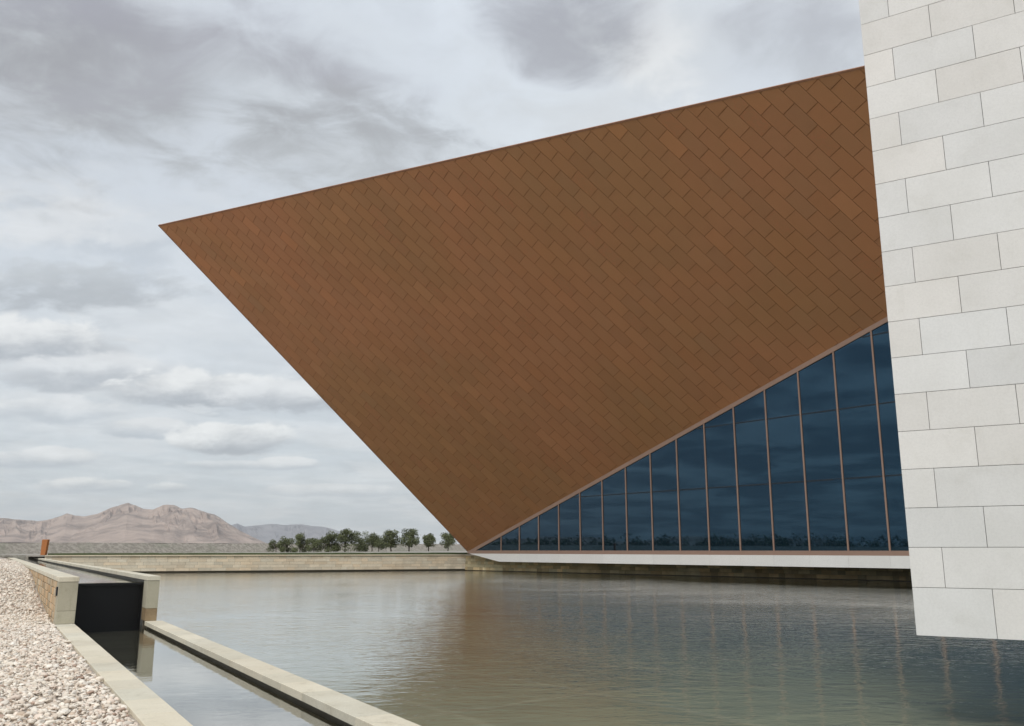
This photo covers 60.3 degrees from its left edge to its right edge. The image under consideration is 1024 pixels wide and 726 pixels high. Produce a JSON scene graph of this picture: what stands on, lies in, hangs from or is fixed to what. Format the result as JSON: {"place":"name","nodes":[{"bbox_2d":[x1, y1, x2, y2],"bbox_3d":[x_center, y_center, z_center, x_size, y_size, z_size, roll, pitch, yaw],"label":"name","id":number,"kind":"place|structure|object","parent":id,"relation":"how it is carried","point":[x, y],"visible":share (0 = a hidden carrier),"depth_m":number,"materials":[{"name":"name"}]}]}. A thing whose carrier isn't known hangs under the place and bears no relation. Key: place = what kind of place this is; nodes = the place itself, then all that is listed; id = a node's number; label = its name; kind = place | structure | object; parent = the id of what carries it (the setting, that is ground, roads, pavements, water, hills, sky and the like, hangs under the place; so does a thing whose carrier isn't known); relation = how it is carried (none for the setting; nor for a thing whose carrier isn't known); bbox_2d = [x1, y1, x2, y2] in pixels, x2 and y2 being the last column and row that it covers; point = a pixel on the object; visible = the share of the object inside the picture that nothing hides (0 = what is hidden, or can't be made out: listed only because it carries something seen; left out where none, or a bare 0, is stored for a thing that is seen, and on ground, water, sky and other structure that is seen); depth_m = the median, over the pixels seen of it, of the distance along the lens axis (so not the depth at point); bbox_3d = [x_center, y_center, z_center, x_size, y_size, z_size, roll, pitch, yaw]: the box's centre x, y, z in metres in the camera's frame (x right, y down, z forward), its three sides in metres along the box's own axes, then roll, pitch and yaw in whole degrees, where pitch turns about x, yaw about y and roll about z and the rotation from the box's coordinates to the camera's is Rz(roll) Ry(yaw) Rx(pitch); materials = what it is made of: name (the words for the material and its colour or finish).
{"place":"outdoors","nodes":[
{"label":"outdoors","id":0,"kind":"place"},
{"bbox_2d":[0,557,140,725],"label":"gravel bank","id":1,"kind":"structure","parent":0,"point":[55,690],"depth_m":12.28,"materials":[{"name":"beige gravel"}]},
{"bbox_2d":[0,559,47,614],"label":"distant gravel stones","id":2,"kind":"object","parent":1,"relation":"on","point":[12,567],"visible":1,"depth_m":27.44,"materials":[{"name":"beige gravel"}]},
{"bbox_2d":[7,557,79,624],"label":"channel wall","id":3,"kind":"structure","parent":1,"relation":"on","point":[57,590],"depth_m":20.84,"materials":[{"name":"stone"}]},
{"bbox_2d":[0,613,138,725],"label":"gravel stones","id":4,"kind":"object","parent":1,"relation":"on","point":[32,635],"visible":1,"depth_m":11.17,"materials":[{"name":"beige gravel"}]},
{"bbox_2d":[17,558,141,582],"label":"channel water","id":5,"kind":"structure","parent":0,"point":[86,576],"depth_m":28.52,"materials":[{"name":"grey liquid"}]},
{"bbox_2d":[0,503,264,542],"bbox_3d":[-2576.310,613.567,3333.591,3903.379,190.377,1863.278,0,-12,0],"label":"mountains","id":6,"kind":"structure","parent":0,"point":[127,523],"depth_m":3068.46,"materials":[{"name":"stone"}]},
{"bbox_2d":[80,625,344,725],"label":"channel water","id":7,"kind":"structure","parent":0,"point":[192,687],"depth_m":11.94,"materials":[{"name":"grey liquid"}]},
{"bbox_2d":[4,555,432,559],"bbox_3d":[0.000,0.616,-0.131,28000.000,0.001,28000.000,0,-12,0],"label":"ground","id":8,"kind":"structure","parent":0,"point":[410,555],"depth_m":103.28,"materials":[{"name":"grey"}]},
{"bbox_2d":[28,556,160,626],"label":"channel wall","id":9,"kind":"structure","parent":8,"relation":"on","point":[150,595],"depth_m":21.52,"materials":[{"name":"concrete"}]},
{"bbox_2d":[74,583,142,627],"bbox_3d":[-9.704,5.988,21.160,1.492,1.363,0.105,7,-14,-29],"label":"weir","id":10,"kind":"object","parent":9,"relation":"attached to","point":[107,604],"visible":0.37,"depth_m":21.20,"materials":[{"name":"black metal"}]},
{"bbox_2d":[45,554,465,572],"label":"retaining wall","id":11,"kind":"structure","parent":8,"relation":"on","point":[248,563],"depth_m":72.70,"materials":[{"name":"stone"}]},
{"bbox_2d":[158,65,911,568],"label":"museum building","id":12,"kind":"structure","parent":8,"relation":"on","point":[660,337],"depth_m":57.40,"materials":[{"name":"brown tile"}]},
{"bbox_2d":[0,542,465,557],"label":"embankment","id":13,"kind":"structure","parent":0,"point":[35,548],"depth_m":98.30,"materials":[{"name":"beige concrete"}]},
{"bbox_2d":[0,551,466,554],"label":"terrace","id":14,"kind":"structure","parent":0,"point":[315,552],"depth_m":103.45,"materials":[{"name":"beige concrete"}]},
{"bbox_2d":[40,539,49,554],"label":"marker post","id":15,"kind":"object","parent":14,"relation":"on","point":[44,546],"visible":0.89,"depth_m":68.16,"materials":[{"name":"metal"}]},
{"bbox_2d":[48,553,468,554],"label":"lawn edge","id":16,"kind":"object","parent":14,"relation":"on","point":[240,553],"visible":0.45,"depth_m":72.62,"materials":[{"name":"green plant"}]},
{"bbox_2d":[266,539,283,551],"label":"tree","id":17,"kind":"object","parent":14,"relation":"on","point":[270,547],"visible":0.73,"depth_m":106.40,"materials":[{"name":"green plant"}]},
{"bbox_2d":[277,536,295,551],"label":"tree","id":18,"kind":"object","parent":14,"relation":"on","point":[285,543],"visible":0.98,"depth_m":105.44,"materials":[{"name":"green plant"}]},
{"bbox_2d":[291,532,312,551],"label":"tree","id":19,"kind":"object","parent":14,"relation":"on","point":[301,540],"visible":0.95,"depth_m":105.09,"materials":[{"name":"green plant"}]},
{"bbox_2d":[305,538,321,551],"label":"tree","id":20,"kind":"object","parent":14,"relation":"on","point":[314,544],"visible":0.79,"depth_m":112.05,"materials":[{"name":"green plant"}]},
{"bbox_2d":[317,530,338,551],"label":"tree","id":21,"kind":"object","parent":14,"relation":"on","point":[327,539],"visible":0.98,"depth_m":111.78,"materials":[{"name":"green plant"}]},
{"bbox_2d":[331,528,360,551],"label":"tree","id":22,"kind":"object","parent":14,"relation":"on","point":[343,537],"visible":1,"depth_m":112.29,"materials":[{"name":"green plant"}]},
{"bbox_2d":[350,531,370,551],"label":"tree","id":23,"kind":"object","parent":14,"relation":"on","point":[361,545],"visible":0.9,"depth_m":119.69,"materials":[{"name":"green plant"}]},
{"bbox_2d":[366,532,381,551],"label":"tree","id":24,"kind":"object","parent":14,"relation":"on","point":[373,538],"visible":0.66,"depth_m":123.76,"materials":[{"name":"green plant"}]},
{"bbox_2d":[374,539,385,551],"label":"tree","id":25,"kind":"object","parent":14,"relation":"on","point":[380,543],"visible":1,"depth_m":118.52,"materials":[{"name":"green plant"}]},
{"bbox_2d":[380,529,399,550],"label":"tree","id":26,"kind":"object","parent":14,"relation":"on","point":[388,539],"visible":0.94,"depth_m":126.09,"materials":[{"name":"green plant"}]},
{"bbox_2d":[398,528,419,550],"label":"tree","id":27,"kind":"object","parent":14,"relation":"on","point":[411,540],"visible":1,"depth_m":126.98,"materials":[{"name":"green plant"}]},
{"bbox_2d":[423,533,435,550],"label":"tree","id":28,"kind":"object","parent":14,"relation":"on","point":[429,540],"visible":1,"depth_m":128.87,"materials":[{"name":"green plant"}]},
{"bbox_2d":[439,532,456,550],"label":"tree","id":29,"kind":"object","parent":14,"relation":"on","point":[448,539],"visible":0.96,"depth_m":138.28,"materials":[{"name":"green plant"}]},
{"bbox_2d":[49,552,466,553],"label":"lawn","id":30,"kind":"structure","parent":0,"point":[430,552],"depth_m":89.28,"materials":[{"name":"green plant"}]},
{"bbox_2d":[232,524,395,543],"bbox_3d":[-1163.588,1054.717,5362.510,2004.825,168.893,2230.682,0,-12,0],"label":"mountains","id":31,"kind":"structure","parent":0,"point":[266,533],"depth_m":5162.41,"materials":[{"name":"grey stone"}]},
{"bbox_2d":[0,0,864,543],"label":"sky","id":32,"kind":"structure","parent":0,"point":[127,375],"materials":[{"name":"grey"}]},
{"bbox_2d":[144,570,1023,725],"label":"lake water","id":33,"kind":"structure","parent":0,"point":[761,613],"depth_m":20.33,"materials":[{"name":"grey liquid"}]},
{"bbox_2d":[144,621,419,725],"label":"channel kerb","id":34,"kind":"structure","parent":33,"relation":"on","point":[343,709],"depth_m":11.22,"materials":[{"name":"concrete"}]},
{"bbox_2d":[465,554,911,581],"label":"retaining wall","id":35,"kind":"structure","parent":33,"relation":"on","point":[475,563],"depth_m":60.77,"materials":[{"name":"stone"}]},
{"bbox_2d":[859,0,1023,639],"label":"stone tower","id":36,"kind":"structure","parent":33,"relation":"on","point":[945,85],"depth_m":10.97,"materials":[{"name":"white stone"}]},
{"label":"channel bed","id":37,"kind":"structure","parent":0,"visible":0},
{"bbox_2d":[56,624,192,725],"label":"channel kerb","id":38,"kind":"structure","parent":37,"relation":"on","point":[142,701],"depth_m":10.98,"materials":[{"name":"concrete"}]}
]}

